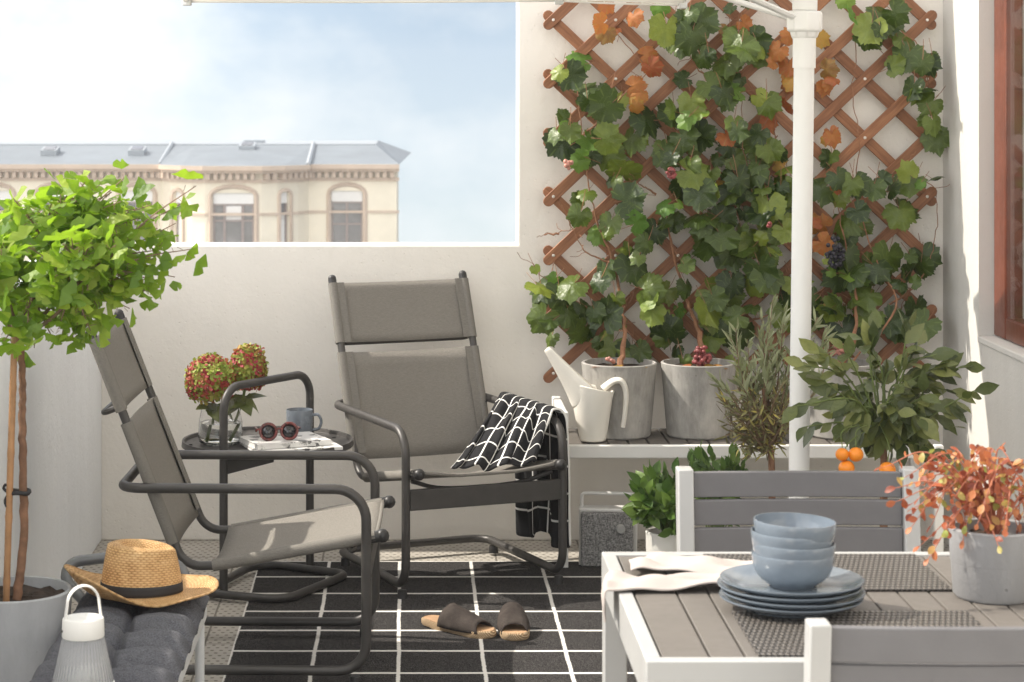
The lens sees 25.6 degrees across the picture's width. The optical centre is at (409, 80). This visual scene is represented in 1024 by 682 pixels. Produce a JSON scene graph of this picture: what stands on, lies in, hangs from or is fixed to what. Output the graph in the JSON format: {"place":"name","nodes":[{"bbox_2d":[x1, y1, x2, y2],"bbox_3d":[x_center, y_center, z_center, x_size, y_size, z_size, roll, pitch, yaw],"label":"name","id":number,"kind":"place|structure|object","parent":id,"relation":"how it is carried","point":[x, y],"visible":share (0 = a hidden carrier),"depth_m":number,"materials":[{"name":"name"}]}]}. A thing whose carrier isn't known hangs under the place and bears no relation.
{"place":"outdoors","nodes":[
{"label":"outdoors","id":0,"kind":"place"},
{"bbox_2d":[0,140,410,260],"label":"town house","id":1,"kind":"structure","parent":0,"point":[296,190],"depth_m":89.93,"materials":[{"name":"stone"}]},
{"bbox_2d":[0,183,16,209],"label":"window","id":2,"kind":"structure","parent":1,"relation":"in","point":[4,195],"depth_m":90.08,"materials":[{"name":"stone"}]},
{"bbox_2d":[34,182,65,214],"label":"window","id":3,"kind":"structure","parent":1,"relation":"in","point":[46,184],"depth_m":89.95,"materials":[{"name":"stone"}]},
{"bbox_2d":[115,182,156,241],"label":"window","id":4,"kind":"structure","parent":1,"relation":"in","point":[152,194],"depth_m":90.08,"materials":[{"name":"stone"}]},
{"bbox_2d":[170,188,184,241],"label":"window","id":5,"kind":"structure","parent":1,"relation":"in","point":[180,222],"depth_m":89.10,"materials":[{"name":"stone"}]},
{"bbox_2d":[208,184,258,241],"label":"window","id":6,"kind":"structure","parent":1,"relation":"in","point":[225,228],"depth_m":88.36,"materials":[{"name":"glass"}]},
{"bbox_2d":[277,188,292,241],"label":"window","id":7,"kind":"structure","parent":1,"relation":"in","point":[282,195],"depth_m":88.88,"materials":[{"name":"stone"}]},
{"bbox_2d":[326,182,366,241],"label":"window","id":8,"kind":"structure","parent":1,"relation":"in","point":[340,227],"depth_m":90.12,"materials":[{"name":"glass"}]},
{"bbox_2d":[0,0,515,241],"label":"sky","id":9,"kind":"structure","parent":0,"point":[434,82],"materials":[{"name":"blue"}]},
{"bbox_2d":[71,540,949,681],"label":"floor","id":10,"kind":"structure","parent":0,"point":[219,641],"depth_m":7.78,"materials":[{"name":"tile"}]},
{"bbox_2d":[0,576,72,681],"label":"planter","id":11,"kind":"object","parent":10,"relation":"on","point":[30,625],"visible":0.85,"depth_m":5.09,"materials":[{"name":"concrete"}]},
{"bbox_2d":[0,159,207,601],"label":"ginkgo tree","id":12,"kind":"object","parent":11,"relation":"in","point":[76,245],"visible":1,"depth_m":5.15,"materials":[{"name":"green plant"}]},
{"bbox_2d":[0,260,100,580],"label":"parapet wall","id":13,"kind":"structure","parent":10,"relation":"on","point":[63,413],"depth_m":7.05,"materials":[{"name":"paint"}]},
{"bbox_2d":[61,552,206,681],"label":"bench","id":14,"kind":"object","parent":10,"relation":"on","point":[198,645],"visible":0.25,"depth_m":5.43,"materials":[{"name":"grey metal"}]},
{"bbox_2d":[29,592,209,681],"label":"seat cushion","id":15,"kind":"object","parent":14,"relation":"on","point":[146,644],"visible":0.66,"depth_m":4.94,"materials":[{"name":"fabric"}]},
{"bbox_2d":[52,584,114,681],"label":"lantern","id":16,"kind":"object","parent":15,"relation":"on","point":[83,655],"visible":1,"depth_m":4.48,"materials":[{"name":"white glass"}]},
{"bbox_2d":[64,539,218,607],"bbox_3d":[-0.628,1.143,5.280,0.360,0.128,0.306,0,0,0],"label":"straw hat","id":17,"kind":"object","parent":15,"relation":"on","point":[142,572],"visible":0.98,"depth_m":5.22,"materials":[{"name":"beige wicker"}]},
{"bbox_2d":[222,561,636,681],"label":"rug","id":18,"kind":"object","parent":10,"relation":"on","point":[562,642],"visible":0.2,"depth_m":6.74,"materials":[{"name":"black fabric"}]},
{"bbox_2d":[86,309,395,681],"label":"lounge chair","id":19,"kind":"object","parent":18,"relation":"on","point":[168,487],"visible":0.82,"depth_m":6.40,"materials":[{"name":"fabric"}]},
{"bbox_2d":[181,371,353,602],"bbox_3d":[-0.463,1.303,7.356,0.562,0.677,0.571,0,0,0],"label":"side table","id":20,"kind":"object","parent":18,"relation":"on","point":[345,441],"visible":0.67,"depth_m":7.26,"materials":[{"name":"metal"}]},
{"bbox_2d":[198,397,242,445],"bbox_3d":[-0.615,1.105,7.330,0.146,0.150,0.146,0,0,0],"label":"vase","id":21,"kind":"object","parent":20,"relation":"on","point":[208,431],"visible":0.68,"depth_m":7.28,"materials":[{"name":"clear glass"}]},
{"bbox_2d":[184,352,239,421],"bbox_3d":[-0.643,1.026,7.322,0.181,0.289,0.175,0,0,0],"label":"hydrangea","id":22,"kind":"object","parent":21,"relation":"in","point":[206,370],"visible":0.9,"depth_m":7.27,"materials":[{"name":"green plant"}]},
{"bbox_2d":[228,343,269,415],"bbox_3d":[-0.542,1.015,7.350,0.143,0.313,0.199,0,0,29],"label":"hydrangea","id":23,"kind":"object","parent":21,"relation":"in","point":[247,361],"visible":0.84,"depth_m":7.34,"materials":[{"name":"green plant"}]},
{"bbox_2d":[240,441,342,450],"bbox_3d":[-0.382,1.175,7.259,0.285,0.010,0.216,0,0,-18],"label":"magazine","id":24,"kind":"object","parent":20,"relation":"on","point":[333,444],"visible":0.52,"depth_m":7.19,"materials":[{"name":"paper"}]},
{"bbox_2d":[239,431,330,449],"bbox_3d":[-0.405,1.161,7.269,0.250,0.017,0.191,0,0,-24],"label":"magazine","id":25,"kind":"object","parent":24,"relation":"on","point":[301,439],"visible":0.93,"depth_m":7.22,"materials":[{"name":"paper"}]},
{"bbox_2d":[255,422,300,440],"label":"sunglasses","id":26,"kind":"object","parent":25,"relation":"on","point":[268,431],"visible":1,"depth_m":7.22,"materials":[{"name":"plastic"}]},
{"bbox_2d":[286,407,322,431],"bbox_3d":[-0.355,1.134,7.474,0.110,0.090,0.089,0,0,-24],"label":"mug","id":27,"kind":"object","parent":20,"relation":"on","point":[302,417],"visible":0.73,"depth_m":7.44,"materials":[{"name":"ceramic"}]},
{"bbox_2d":[328,270,566,598],"bbox_3d":[0.110,1.158,7.553,0.582,0.968,0.832,0,0,-22],"label":"lounge chair","id":28,"kind":"object","parent":18,"relation":"on","point":[405,405],"visible":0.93,"depth_m":7.78,"materials":[{"name":"fabric"}]},
{"bbox_2d":[451,392,570,547],"bbox_3d":[0.379,1.316,7.461,0.332,0.498,0.600,0,0,17],"label":"throw blanket","id":29,"kind":"object","parent":28,"relation":"on","point":[517,430],"visible":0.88,"depth_m":7.43,"materials":[{"name":"black fabric"}]},
{"bbox_2d":[421,603,495,638],"bbox_3d":[0.146,1.601,6.721,0.268,0.081,0.098,0,0,40],"label":"slipper","id":30,"kind":"object","parent":18,"relation":"on","point":[455,618],"visible":1,"depth_m":6.68,"materials":[{"name":"fabric"}]},
{"bbox_2d":[182,0,821,497],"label":"parasol","id":31,"kind":"object","parent":18,"relation":"on","point":[804,22],"visible":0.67,"depth_m":6.23,"materials":[{"name":"metal"}]},
{"bbox_2d":[497,601,529,640],"bbox_3d":[0.308,1.601,6.729,0.098,0.081,0.268,0,0,0],"label":"slipper","id":32,"kind":"object","parent":18,"relation":"on","point":[513,624],"visible":1,"depth_m":6.66,"materials":[{"name":"fabric"}]},
{"bbox_2d":[579,491,636,566],"bbox_3d":[0.673,1.523,7.646,0.197,0.252,0.116,0,0,4],"label":"portable speaker","id":33,"kind":"object","parent":18,"relation":"on","point":[606,528],"visible":0.7,"depth_m":7.61},
{"bbox_2d":[645,527,676,551],"bbox_3d":[0.826,1.546,7.220,0.140,0.208,0.140,0,0,0],"label":"flower pot","id":34,"kind":"object","parent":18,"relation":"on","point":[655,542],"visible":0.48,"depth_m":7.16,"materials":[{"name":"ceramic"}]},
{"bbox_2d":[621,457,679,537],"bbox_3d":[0.793,1.341,7.188,0.253,0.282,0.228,0,0,16],"label":"basil plant","id":35,"kind":"object","parent":34,"relation":"in","point":[652,498],"visible":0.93,"depth_m":7.15,"materials":[{"name":"green plant"}]},
{"bbox_2d":[675,466,920,551],"bbox_3d":[0.816,1.229,4.537,0.506,0.826,0.474,0,0,0],"label":"dining chair","id":36,"kind":"object","parent":18,"relation":"on","point":[691,485],"visible":0.62,"depth_m":4.74,"materials":[{"name":"grey wood"}]},
{"bbox_2d":[602,552,1023,681],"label":"dining table","id":37,"kind":"object","parent":18,"relation":"on","point":[694,634],"visible":0.41,"depth_m":3.88,"materials":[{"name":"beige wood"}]},
{"bbox_2d":[601,570,720,622],"bbox_3d":[0.501,0.932,4.103,0.328,0.076,0.118,0,0,-8],"label":"napkin","id":38,"kind":"object","parent":37,"relation":"on","point":[615,580],"visible":0.73,"depth_m":4.07,"materials":[{"name":"fabric"}]},
{"bbox_2d":[703,554,951,591],"bbox_3d":[0.775,0.920,4.221,0.410,0.004,0.306,0,0,0],"label":"placemat","id":39,"kind":"object","parent":37,"relation":"on","point":[894,572],"visible":0.43,"depth_m":4.22,"materials":[{"name":"grey fabric"}]},
{"bbox_2d":[629,551,752,573],"bbox_3d":[0.572,0.906,4.223,0.329,0.027,0.123,0,0,9],"label":"napkin","id":40,"kind":"object","parent":39,"relation":"on","point":[662,561],"visible":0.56,"depth_m":4.22,"materials":[{"name":"fabric"}]},
{"bbox_2d":[732,611,983,656],"bbox_3d":[0.762,0.920,3.753,0.408,0.004,0.303,0,0,0],"label":"placemat","id":41,"kind":"object","parent":37,"relation":"on","point":[769,636],"visible":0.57,"depth_m":3.81,"materials":[{"name":"grey fabric"}]},
{"bbox_2d":[719,589,863,617],"bbox_3d":[0.665,0.907,3.930,0.249,0.022,0.249,0,0,0],"label":"plate","id":42,"kind":"object","parent":41,"relation":"on","point":[779,613],"visible":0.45,"depth_m":3.84,"materials":[{"name":"blue ceramic"}]},
{"bbox_2d":[721,588,865,610],"bbox_3d":[0.668,0.898,3.928,0.249,0.022,0.249,0,0,0],"label":"plate","id":43,"kind":"object","parent":42,"relation":"on","point":[859,595],"visible":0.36,"depth_m":3.83,"materials":[{"name":"blue ceramic"}]},
{"bbox_2d":[717,577,861,605],"bbox_3d":[0.662,0.888,3.932,0.249,0.022,0.249,0,0,0],"label":"plate","id":44,"kind":"object","parent":43,"relation":"on","point":[756,598],"visible":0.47,"depth_m":3.84,"materials":[{"name":"blue ceramic"}]},
{"bbox_2d":[720,564,864,598],"bbox_3d":[0.667,0.878,3.933,0.249,0.022,0.249,0,0,0],"label":"plate","id":45,"kind":"object","parent":44,"relation":"on","point":[748,579],"visible":0.69,"depth_m":3.92,"materials":[{"name":"blue ceramic"}]},
{"bbox_2d":[751,549,834,590],"bbox_3d":[0.668,0.851,3.930,0.143,0.058,0.143,0,0,0],"label":"bowl","id":46,"kind":"object","parent":45,"relation":"on","point":[794,575],"visible":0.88,"depth_m":3.87,"materials":[{"name":"blue ceramic"}]},
{"bbox_2d":[752,541,835,560],"bbox_3d":[0.670,0.833,3.929,0.143,0.058,0.143,1,0,0],"label":"bowl","id":47,"kind":"object","parent":46,"relation":"on","point":[794,554],"visible":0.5,"depth_m":3.87,"materials":[{"name":"blue ceramic"}]},
{"bbox_2d":[751,526,832,549],"bbox_3d":[0.667,0.814,3.931,0.143,0.058,0.143,1,0,0],"label":"bowl","id":48,"kind":"object","parent":47,"relation":"on","point":[778,542],"visible":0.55,"depth_m":3.87,"materials":[{"name":"blue ceramic"}]},
{"bbox_2d":[753,512,836,542],"bbox_3d":[0.671,0.796,3.930,0.143,0.058,0.143,2,0,0],"label":"bowl","id":49,"kind":"object","parent":48,"relation":"on","point":[791,525],"visible":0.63,"depth_m":3.92,"materials":[{"name":"blue ceramic"}]},
{"bbox_2d":[948,518,1023,604],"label":"table planter","id":50,"kind":"object","parent":37,"relation":"on","point":[983,571],"visible":0.82,"depth_m":3.96,"materials":[{"name":"concrete"}]},
{"bbox_2d":[874,442,1023,565],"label":"red leaf plant","id":51,"kind":"object","parent":50,"relation":"in","point":[985,507],"visible":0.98,"depth_m":4.00,"materials":[{"name":"plant"}]},
{"bbox_2d":[101,0,942,539],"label":"garden wall","id":52,"kind":"structure","parent":10,"relation":"on","point":[273,298],"depth_m":8.09,"materials":[{"name":"paint"}]},
{"bbox_2d":[543,0,936,382],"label":"trellis","id":53,"kind":"object","parent":52,"relation":"attached to","point":[784,121],"visible":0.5,"depth_m":8.02,"materials":[{"name":"brown wood"}]},
{"bbox_2d":[623,0,814,377],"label":"grape vine","id":54,"kind":"object","parent":53,"relation":"attached to","point":[681,34],"visible":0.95,"depth_m":7.93,"materials":[{"name":"green plant"}]},
{"bbox_2d":[552,396,943,567],"bbox_3d":[1.153,1.384,7.795,1.298,0.532,0.394,0,0,0],"label":"plant bench","id":55,"kind":"object","parent":10,"relation":"on","point":[659,443],"visible":0.34,"depth_m":7.60,"materials":[{"name":"white paint"}]},
{"bbox_2d":[545,347,628,441],"bbox_3d":[0.602,1.065,7.660,0.287,0.318,0.115,0,0,0],"label":"watering can","id":56,"kind":"object","parent":55,"relation":"on","point":[591,404],"visible":1,"depth_m":7.62,"materials":[{"name":"plastic"}]},
{"bbox_2d":[582,357,656,439],"bbox_3d":[0.725,1.101,7.800,0.260,0.255,0.260,0,0,0],"label":"flower pot","id":57,"kind":"object","parent":55,"relation":"on","point":[637,377],"visible":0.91,"depth_m":7.70,"materials":[{"name":"concrete"}]},
{"bbox_2d":[517,4,667,367],"bbox_3d":[0.641,0.365,7.865,0.523,1.333,0.357,0,0,0],"label":"grape vine","id":58,"kind":"object","parent":57,"relation":"in","point":[569,144],"visible":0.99,"depth_m":7.92,"materials":[{"name":"green plant"}]},
{"bbox_2d":[661,357,735,439],"bbox_3d":[1.000,1.101,7.800,0.260,0.255,0.260,0,0,0],"label":"flower pot","id":59,"kind":"object","parent":55,"relation":"on","point":[693,411],"visible":0.92,"depth_m":7.70,"materials":[{"name":"concrete"}]},
{"bbox_2d":[810,357,878,439],"bbox_3d":[1.492,1.101,7.800,0.260,0.255,0.260,0,0,0],"label":"flower pot","id":60,"kind":"object","parent":55,"relation":"on","point":[817,415],"visible":0.16,"depth_m":7.71,"materials":[{"name":"concrete"}]},
{"bbox_2d":[790,0,949,362],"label":"grape vine","id":61,"kind":"object","parent":60,"relation":"in","point":[872,29],"visible":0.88,"depth_m":7.93,"materials":[{"name":"green plant"}]},
{"bbox_2d":[804,618,1023,681],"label":"dining chair","id":62,"kind":"object","parent":10,"relation":"on","point":[840,653],"visible":1,"depth_m":3.39,"materials":[{"name":"grey wood"}]},
{"bbox_2d":[687,439,748,526],"bbox_3d":[0.962,1.318,7.055,0.217,0.397,0.184,0,0,0],"label":"herb plant","id":63,"kind":"object","parent":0,"point":[702,461],"visible":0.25,"depth_m":7.02,"materials":[{"name":"green plant"}]},
{"bbox_2d":[705,294,837,497],"bbox_3d":[1.118,1.046,6.936,0.433,0.768,0.259,0,0,0],"label":"olive tree","id":64,"kind":"object","parent":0,"point":[762,431],"visible":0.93,"depth_m":6.93,"materials":[{"name":"green plant"}]},
{"bbox_2d":[943,0,1023,544],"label":"house wall","id":65,"kind":"structure","parent":0,"point":[983,191],"depth_m":7.58,"materials":[{"name":"paint"}]},
{"bbox_2d":[994,0,1023,346],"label":"window","id":66,"kind":"structure","parent":65,"relation":"in","point":[1008,14],"depth_m":7.43,"materials":[{"name":"red wood"}]},
{"bbox_3d":[1.282,1.520,6.100,0.260,0.260,0.260,0,0,0],"label":"floor pot","id":67,"kind":"object","parent":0,"visible":0},
{"bbox_2d":[782,308,998,526],"bbox_3d":[1.231,1.011,6.039,0.616,0.798,0.424,0,0,-33],"label":"orange tree","id":68,"kind":"object","parent":67,"relation":"in","point":[907,411],"visible":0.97,"depth_m":6.03,"materials":[{"name":"green plant"}]}
]}

